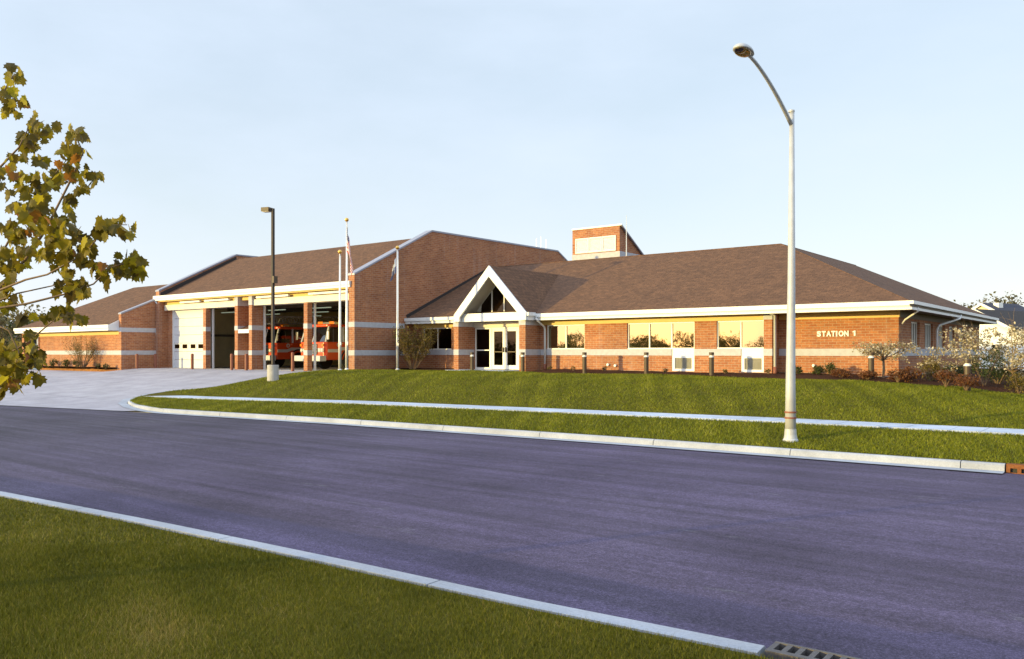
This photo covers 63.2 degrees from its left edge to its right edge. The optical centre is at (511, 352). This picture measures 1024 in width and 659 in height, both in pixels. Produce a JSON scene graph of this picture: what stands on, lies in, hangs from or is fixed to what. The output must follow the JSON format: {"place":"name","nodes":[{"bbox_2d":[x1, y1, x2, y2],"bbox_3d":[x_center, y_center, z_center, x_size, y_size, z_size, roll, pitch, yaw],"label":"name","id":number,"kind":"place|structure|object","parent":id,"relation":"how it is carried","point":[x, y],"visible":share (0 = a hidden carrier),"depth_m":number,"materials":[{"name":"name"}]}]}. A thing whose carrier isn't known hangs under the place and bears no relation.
{"place":"outdoors","nodes":[
{"label":"outdoors","id":0,"kind":"place"},
{"bbox_2d":[42,366,114,367],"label":"mulch bed","id":1,"kind":"object","parent":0,"point":[78,367],"visible":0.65,"depth_m":53.51,"materials":[{"name":"brown soil"}]},
{"bbox_2d":[49,358,59,367],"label":"shrub","id":2,"kind":"object","parent":1,"relation":"on","point":[52,363],"visible":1,"depth_m":55.17,"materials":[{"name":"green plant"}]},
{"bbox_2d":[59,359,70,366],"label":"shrub","id":3,"kind":"object","parent":1,"relation":"on","point":[66,361],"visible":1,"depth_m":54.04,"materials":[{"name":"green plant"}]},
{"bbox_2d":[71,359,81,366],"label":"shrub","id":4,"kind":"object","parent":1,"relation":"on","point":[74,363],"visible":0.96,"depth_m":53.08,"materials":[{"name":"green plant"}]},
{"bbox_2d":[61,335,99,366],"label":"shrub","id":5,"kind":"object","parent":1,"relation":"on","point":[77,350],"visible":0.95,"depth_m":52.87,"materials":[{"name":"brown plant"}]},
{"bbox_2d":[0,368,303,410],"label":"driveway","id":6,"kind":"structure","parent":0,"point":[105,390],"depth_m":40.65,"materials":[{"name":"concrete"}]},
{"bbox_2d":[135,354,137,368],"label":"bollard","id":7,"kind":"object","parent":6,"relation":"on","point":[136,361],"visible":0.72,"depth_m":51.40,"materials":[{"name":"red metal"}]},
{"bbox_2d":[154,354,156,367],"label":"bollard","id":8,"kind":"object","parent":6,"relation":"on","point":[155,360],"visible":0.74,"depth_m":52.33,"materials":[{"name":"brown metal"}]},
{"bbox_2d":[191,354,193,368],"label":"bollard","id":9,"kind":"object","parent":6,"relation":"on","point":[192,361],"visible":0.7,"depth_m":49.08,"materials":[{"name":"brown metal"}]},
{"bbox_2d":[230,354,232,369],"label":"bollard","id":10,"kind":"object","parent":6,"relation":"on","point":[231,361],"visible":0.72,"depth_m":46.62,"materials":[{"name":"brown metal"}]},
{"bbox_2d":[245,354,247,369],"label":"bollard","id":11,"kind":"object","parent":6,"relation":"on","point":[246,361],"visible":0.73,"depth_m":45.77,"materials":[{"name":"red metal"}]},
{"bbox_2d":[291,352,293,370],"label":"bollard","id":12,"kind":"object","parent":6,"relation":"on","point":[292,361],"visible":0.76,"depth_m":43.28,"materials":[{"name":"red metal"}]},
{"bbox_2d":[0,498,778,658],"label":"lawn","id":13,"kind":"structure","parent":0,"point":[365,634],"depth_m":6.10,"materials":[{"name":"plant"}]},
{"bbox_2d":[0,63,149,400],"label":"maple tree","id":14,"kind":"object","parent":13,"relation":"on","point":[33,212],"visible":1,"depth_m":5.77,"materials":[{"name":"green plant"}]},
{"bbox_2d":[0,495,345,570],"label":"grass","id":15,"kind":"structure","parent":13,"relation":"on","point":[58,524],"depth_m":8.65,"materials":[{"name":"green plant"}]},
{"bbox_2d":[452,369,518,370],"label":"entrance paving","id":16,"kind":"structure","parent":0,"point":[488,369],"depth_m":41.26,"materials":[{"name":"concrete"}]},
{"bbox_2d":[470,352,473,369],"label":"bollard light","id":17,"kind":"object","parent":16,"relation":"on","point":[471,360],"visible":0.93,"depth_m":40.20,"materials":[{"name":"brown metal"}]},
{"bbox_2d":[0,403,1006,463],"bbox_3d":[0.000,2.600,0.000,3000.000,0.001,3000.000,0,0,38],"label":"curb","id":18,"kind":"structure","parent":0,"point":[91,409],"depth_m":38.48,"materials":[{"name":"grey concrete"}]},
{"bbox_2d":[0,307,18,328],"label":"tree","id":19,"kind":"object","parent":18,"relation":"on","point":[7,315],"visible":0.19,"depth_m":70.27,"materials":[{"name":"green plant"}]},
{"bbox_2d":[0,327,21,365],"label":"shrub","id":20,"kind":"object","parent":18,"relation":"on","point":[8,334],"visible":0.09,"depth_m":69.92,"materials":[{"name":"green plant"}]},
{"bbox_2d":[0,304,39,365],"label":"tree","id":21,"kind":"object","parent":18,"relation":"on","point":[2,324],"visible":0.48,"depth_m":63.92,"materials":[{"name":"green plant"}]},
{"bbox_2d":[3,319,36,340],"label":"tree","id":22,"kind":"object","parent":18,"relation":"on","point":[10,325],"visible":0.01,"depth_m":99.14,"materials":[{"name":"green plant"}]},
{"bbox_2d":[954,298,1003,307],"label":"tree","id":23,"kind":"object","parent":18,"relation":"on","point":[973,302],"visible":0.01,"depth_m":130.12,"materials":[{"name":"green plant"}]},
{"bbox_2d":[971,303,1023,310],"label":"house","id":24,"kind":"structure","parent":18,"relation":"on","point":[1001,306],"depth_m":111.69,"materials":[{"name":"beige"}]},
{"bbox_2d":[973,309,1023,369],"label":"house","id":25,"kind":"structure","parent":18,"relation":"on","point":[1001,325],"depth_m":90.86,"materials":[{"name":"white paint"}]},
{"bbox_2d":[975,290,1023,304],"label":"tree","id":26,"kind":"object","parent":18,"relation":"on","point":[1004,300],"visible":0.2,"depth_m":116.72,"materials":[{"name":"green plant"}]},
{"bbox_2d":[0,406,1023,658],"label":"road","id":27,"kind":"structure","parent":0,"point":[874,560],"depth_m":10.52,"materials":[{"name":"grey asphalt"}]},
{"bbox_2d":[0,491,765,655],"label":"kerb","id":28,"kind":"structure","parent":27,"relation":"on","point":[697,637],"depth_m":7.02,"materials":[{"name":"concrete"}]},
{"bbox_2d":[118,398,1004,473],"bbox_3d":[-4.526,1.921,23.942,32.159,0.307,3.783,0,0,43],"label":"gutter","id":29,"kind":"object","parent":27,"relation":"on","point":[123,403],"visible":0.93,"depth_m":18.91,"materials":[{"name":"concrete"}]},
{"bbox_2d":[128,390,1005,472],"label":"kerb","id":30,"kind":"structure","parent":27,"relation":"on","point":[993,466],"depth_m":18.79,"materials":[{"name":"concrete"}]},
{"bbox_2d":[765,641,860,658],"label":"storm drain","id":31,"kind":"object","parent":27,"relation":"on","point":[779,650],"visible":0.97,"depth_m":5.41,"materials":[{"name":"metal"}]},
{"bbox_2d":[1006,463,1023,473],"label":"storm drain","id":32,"kind":"object","parent":27,"relation":"on","point":[1013,468],"visible":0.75,"depth_m":14.40,"materials":[{"name":"metal"}]},
{"bbox_2d":[0,0,1023,337],"label":"sky","id":33,"kind":"structure","parent":0,"point":[523,122],"materials":[{"name":"blue"}]},
{"bbox_2d":[130,369,1023,463],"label":"lawn","id":34,"kind":"structure","parent":0,"point":[169,393],"depth_m":24.97,"materials":[{"name":"plant"}]},
{"bbox_2d":[261,207,278,380],"bbox_3d":[-10.629,-2.485,36.642,0.749,7.770,0.498,0,0,18],"label":"light pole","id":35,"kind":"object","parent":34,"relation":"on","point":[272,371],"visible":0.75,"depth_m":36.56,"materials":[{"name":"metal"}]},
{"bbox_2d":[338,250,341,369],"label":"flagpole","id":36,"kind":"object","parent":34,"relation":"on","point":[339,341],"visible":0.89,"depth_m":40.15,"materials":[{"name":"metal"}]},
{"bbox_2d":[344,218,348,369],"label":"flagpole","id":37,"kind":"object","parent":34,"relation":"on","point":[346,332],"visible":0.88,"depth_m":41.25,"materials":[{"name":"metal"}]},
{"bbox_2d":[347,234,352,274],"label":"flag","id":38,"kind":"object","parent":37,"relation":"attached to","point":[349,253],"visible":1,"depth_m":41.12,"materials":[{"name":"fabric"}]},
{"bbox_2d":[395,246,398,369],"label":"flagpole","id":39,"kind":"object","parent":34,"relation":"on","point":[397,318],"visible":0.87,"depth_m":42.24,"materials":[{"name":"metal"}]},
{"bbox_2d":[390,259,395,280],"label":"flag","id":40,"kind":"object","parent":39,"relation":"attached to","point":[393,270],"visible":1,"depth_m":42.35,"materials":[{"name":"fabric"}]},
{"bbox_2d":[395,368,453,369],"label":"mulch bed","id":41,"kind":"object","parent":34,"relation":"on","point":[430,368],"visible":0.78,"depth_m":42.90,"materials":[{"name":"brown soil"}]},
{"bbox_2d":[391,323,438,369],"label":"shrub","id":42,"kind":"object","parent":41,"relation":"on","point":[407,346],"visible":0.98,"depth_m":42.56,"materials":[{"name":"green plant"}]},
{"bbox_2d":[13,215,998,376],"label":"fire station","id":43,"kind":"object","parent":34,"relation":"on","point":[612,297],"visible":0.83,"depth_m":41.66,"materials":[{"name":"red brick"}]},
{"bbox_2d":[174,309,202,367],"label":"garage door","id":44,"kind":"structure","parent":43,"relation":"in","point":[185,338],"depth_m":52.04,"materials":[{"name":"white metal"}]},
{"bbox_2d":[266,316,348,367],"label":"fire engine","id":45,"kind":"object","parent":43,"relation":"on","point":[287,343],"visible":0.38,"depth_m":52.07,"materials":[{"name":"red paint"}]},
{"bbox_2d":[277,329,291,342],"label":"side window","id":46,"kind":"structure","parent":45,"relation":"in","point":[285,336],"depth_m":51.78,"materials":[{"name":"black glass"}]},
{"bbox_2d":[294,330,303,342],"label":"side window","id":47,"kind":"structure","parent":45,"relation":"in","point":[300,332],"depth_m":52.56,"materials":[{"name":"black glass"}]},
{"bbox_2d":[294,321,348,368],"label":"fire engine","id":48,"kind":"object","parent":43,"relation":"on","point":[326,345],"visible":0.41,"depth_m":47.21,"materials":[{"name":"red paint"}]},
{"bbox_2d":[327,327,342,341],"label":"side window","id":49,"kind":"structure","parent":48,"relation":"in","point":[333,335],"depth_m":47.18,"materials":[{"name":"black glass"}]},
{"bbox_2d":[424,328,450,349],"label":"window","id":50,"kind":"structure","parent":43,"relation":"in","point":[443,342],"depth_m":43.83,"materials":[{"name":"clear glass"}]},
{"bbox_2d":[481,286,515,311],"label":"gable window","id":51,"kind":"structure","parent":43,"relation":"in","point":[496,301],"depth_m":41.25,"materials":[{"name":"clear glass"}]},
{"bbox_2d":[492,329,504,368],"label":"entrance door","id":52,"kind":"structure","parent":43,"relation":"in","point":[498,335],"depth_m":41.41,"materials":[{"name":"white glass"}]},
{"bbox_2d":[505,329,517,368],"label":"entrance door","id":53,"kind":"structure","parent":43,"relation":"in","point":[511,335],"depth_m":40.91,"materials":[{"name":"white glass"}]},
{"bbox_2d":[547,324,583,348],"bbox_3d":[2.541,-0.715,38.936,2.130,1.146,0.120,0,0,38],"label":"window","id":54,"kind":"structure","parent":43,"relation":"in","point":[558,336],"depth_m":38.99,"materials":[{"name":"glass"}]},
{"bbox_2d":[627,322,693,348],"bbox_3d":[6.420,-0.715,35.918,3.220,1.146,0.120,0,0,38],"label":"window","id":55,"kind":"structure","parent":43,"relation":"in","point":[657,335],"depth_m":35.91,"materials":[{"name":"clear glass"}]},
{"bbox_2d":[717,320,763,348],"bbox_3d":[9.273,-0.715,33.698,2.030,1.146,0.120,0,0,38],"label":"window","id":56,"kind":"structure","parent":43,"relation":"in","point":[739,334],"depth_m":33.68,"materials":[{"name":"clear glass"}]},
{"bbox_2d":[911,322,920,348],"bbox_3d":[15.807,-0.669,32.776,0.215,1.057,1.450,0,0,38],"label":"window","id":57,"kind":"structure","parent":43,"relation":"in","point":[913,324],"depth_m":33.06,"materials":[{"name":"clear glass"}]},
{"bbox_2d":[925,323,930,348],"bbox_3d":[17.296,-0.669,34.690,0.215,1.057,1.600,0,0,38],"label":"window","id":58,"kind":"structure","parent":43,"relation":"in","point":[927,326],"depth_m":35.02,"materials":[{"name":"grey glass"}]},
{"bbox_2d":[939,326,944,348],"bbox_3d":[18.862,-0.669,36.703,0.215,1.057,1.300,0,0,38],"label":"window","id":59,"kind":"structure","parent":43,"relation":"in","point":[940,328],"depth_m":36.96,"materials":[{"name":"glass"}]},
{"bbox_2d":[949,326,955,348],"bbox_3d":[20.275,-0.669,38.518,0.215,1.057,1.300,0,0,38],"label":"window","id":60,"kind":"structure","parent":43,"relation":"in","point":[950,328],"depth_m":38.78,"materials":[{"name":"grey glass"}]},
{"bbox_2d":[520,352,524,371],"bbox_3d":[0.494,0.541,38.388,0.210,1.082,0.210,0,0,38],"label":"bollard light","id":61,"kind":"object","parent":34,"relation":"on","point":[522,356],"visible":0.9,"depth_m":38.31,"materials":[{"name":"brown metal"}]},
{"bbox_2d":[733,43,797,442],"bbox_3d":[5.099,-1.903,16.641,0.330,7.788,3.004,0,0,38],"label":"street lamp","id":62,"kind":"object","parent":34,"relation":"on","point":[743,50],"visible":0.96,"depth_m":17.61,"materials":[{"name":"metal"}]},
{"bbox_2d":[529,368,1023,393],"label":"mulch bed","id":63,"kind":"object","parent":34,"relation":"on","point":[990,386],"visible":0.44,"depth_m":31.06,"materials":[{"name":"brown soil"}]},
{"bbox_2d":[582,352,586,373],"bbox_3d":[3.163,0.564,36.311,0.210,1.128,0.210,0,0,38],"label":"bollard light","id":64,"kind":"object","parent":63,"relation":"on","point":[584,363],"visible":0.88,"depth_m":36.23,"materials":[{"name":"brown metal"}]},
{"bbox_2d":[644,352,648,373],"bbox_3d":[5.557,0.549,34.448,0.210,1.098,0.210,0,0,38],"label":"bollard light","id":65,"kind":"object","parent":63,"relation":"on","point":[646,362],"visible":0.9,"depth_m":34.37,"materials":[{"name":"brown metal"}]},
{"bbox_2d":[709,352,713,374],"bbox_3d":[7.832,0.552,32.678,0.210,1.105,0.210,0,0,38],"label":"bollard light","id":66,"kind":"object","parent":63,"relation":"on","point":[711,363],"visible":0.9,"depth_m":32.60,"materials":[{"name":"brown metal"}]},
{"bbox_2d":[795,366,802,373],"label":"shrub","id":67,"kind":"object","parent":63,"relation":"on","point":[798,370],"visible":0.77,"depth_m":31.86,"materials":[{"name":"green plant"}]},
{"bbox_2d":[808,365,824,374],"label":"shrub","id":68,"kind":"object","parent":63,"relation":"on","point":[818,370],"visible":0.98,"depth_m":31.36,"materials":[{"name":"green plant"}]},
{"bbox_2d":[823,363,837,374],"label":"shrub","id":69,"kind":"object","parent":63,"relation":"on","point":[829,367],"visible":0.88,"depth_m":31.11,"materials":[{"name":"green plant"}]},
{"bbox_2d":[826,368,857,376],"bbox_3d":[11.698,0.757,29.663,0.895,0.416,0.979,0,0,-29],"label":"shrub","id":70,"kind":"object","parent":63,"relation":"on","point":[842,371],"visible":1,"depth_m":29.56,"materials":[{"name":"orange plant"}]},
{"bbox_2d":[856,369,881,378],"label":"shrub","id":71,"kind":"object","parent":63,"relation":"on","point":[866,374],"visible":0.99,"depth_m":28.75,"materials":[{"name":"orange plant"}]},
{"bbox_2d":[868,352,873,378],"bbox_3d":[12.523,0.585,29.028,0.210,1.170,0.210,0,0,38],"label":"bollard light","id":72,"kind":"object","parent":63,"relation":"on","point":[870,363],"visible":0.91,"depth_m":28.94,"materials":[{"name":"brown metal"}]},
{"bbox_2d":[848,331,919,377],"bbox_3d":[13.074,0.020,29.172,2.428,1.996,2.289,0,0,38],"label":"blossom tree","id":73,"kind":"object","parent":63,"relation":"on","point":[880,350],"visible":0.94,"depth_m":29.12,"materials":[{"name":"white plant"}]},
{"bbox_2d":[883,367,909,381],"bbox_3d":[12.947,0.765,27.947,0.840,0.522,0.974,0,0,38],"label":"shrub","id":74,"kind":"object","parent":63,"relation":"on","point":[897,377],"visible":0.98,"depth_m":27.88,"materials":[{"name":"orange plant"}]},
{"bbox_2d":[900,362,925,381],"bbox_3d":[13.404,0.677,27.953,0.807,0.689,1.030,0,0,17],"label":"shrub","id":75,"kind":"object","parent":63,"relation":"on","point":[917,373],"visible":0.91,"depth_m":27.79,"materials":[{"name":"orange plant"}]},
{"bbox_2d":[911,354,949,380],"bbox_3d":[14.370,0.539,28.750,1.322,1.059,1.365,0,0,38],"label":"shrub","id":76,"kind":"object","parent":63,"relation":"on","point":[929,373],"visible":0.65,"depth_m":28.56,"materials":[{"name":"green plant"}]},
{"bbox_2d":[937,362,963,380],"bbox_3d":[15.711,0.732,29.482,1.042,0.765,1.098,0,0,15],"label":"shrub","id":77,"kind":"object","parent":63,"relation":"on","point":[959,370],"visible":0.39,"depth_m":29.47,"materials":[{"name":"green plant"}]},
{"bbox_2d":[912,309,1023,382],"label":"blossom tree","id":78,"kind":"object","parent":63,"relation":"on","point":[1013,361],"visible":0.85,"depth_m":27.90,"materials":[{"name":"white plant"}]},
{"bbox_2d":[961,345,1009,384],"bbox_3d":[15.553,0.439,27.170,1.587,1.448,1.452,0,0,38],"label":"shrub","id":79,"kind":"object","parent":63,"relation":"on","point":[988,372],"visible":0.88,"depth_m":27.16,"materials":[{"name":"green plant"}]},
{"bbox_2d":[972,364,1023,383],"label":"shrub","id":80,"kind":"object","parent":63,"relation":"on","point":[1002,376],"visible":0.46,"depth_m":28.64,"materials":[{"name":"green plant"}]},
{"bbox_2d":[932,368,960,386],"bbox_3d":[13.770,0.795,26.299,0.864,0.631,0.981,0,0,38],"label":"shrub","id":81,"kind":"object","parent":34,"relation":"on","point":[941,375],"visible":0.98,"depth_m":26.26,"materials":[{"name":"orange plant"}]},
{"bbox_2d":[945,373,982,390],"bbox_3d":[13.751,0.902,25.254,0.972,0.545,1.027,0,0,7],"label":"shrub","id":82,"kind":"object","parent":34,"relation":"on","point":[966,380],"visible":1,"depth_m":25.12,"materials":[{"name":"orange plant"}]},
{"bbox_2d":[963,359,970,390],"bbox_3d":[13.902,0.735,25.421,0.210,1.030,0.210,0,0,38],"label":"bollard light","id":83,"kind":"object","parent":34,"relation":"on","point":[967,367],"visible":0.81,"depth_m":25.34,"materials":[{"name":"brown metal"}]},
{"bbox_2d":[1004,370,1023,393],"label":"shrub","id":84,"kind":"object","parent":34,"relation":"on","point":[1012,379],"visible":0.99,"depth_m":25.34,"materials":[{"name":"green plant"}]},
{"bbox_2d":[149,395,1023,435],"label":"sidewalk","id":85,"kind":"structure","parent":0,"point":[851,423],"depth_m":22.26,"materials":[{"name":"concrete"}]}
]}

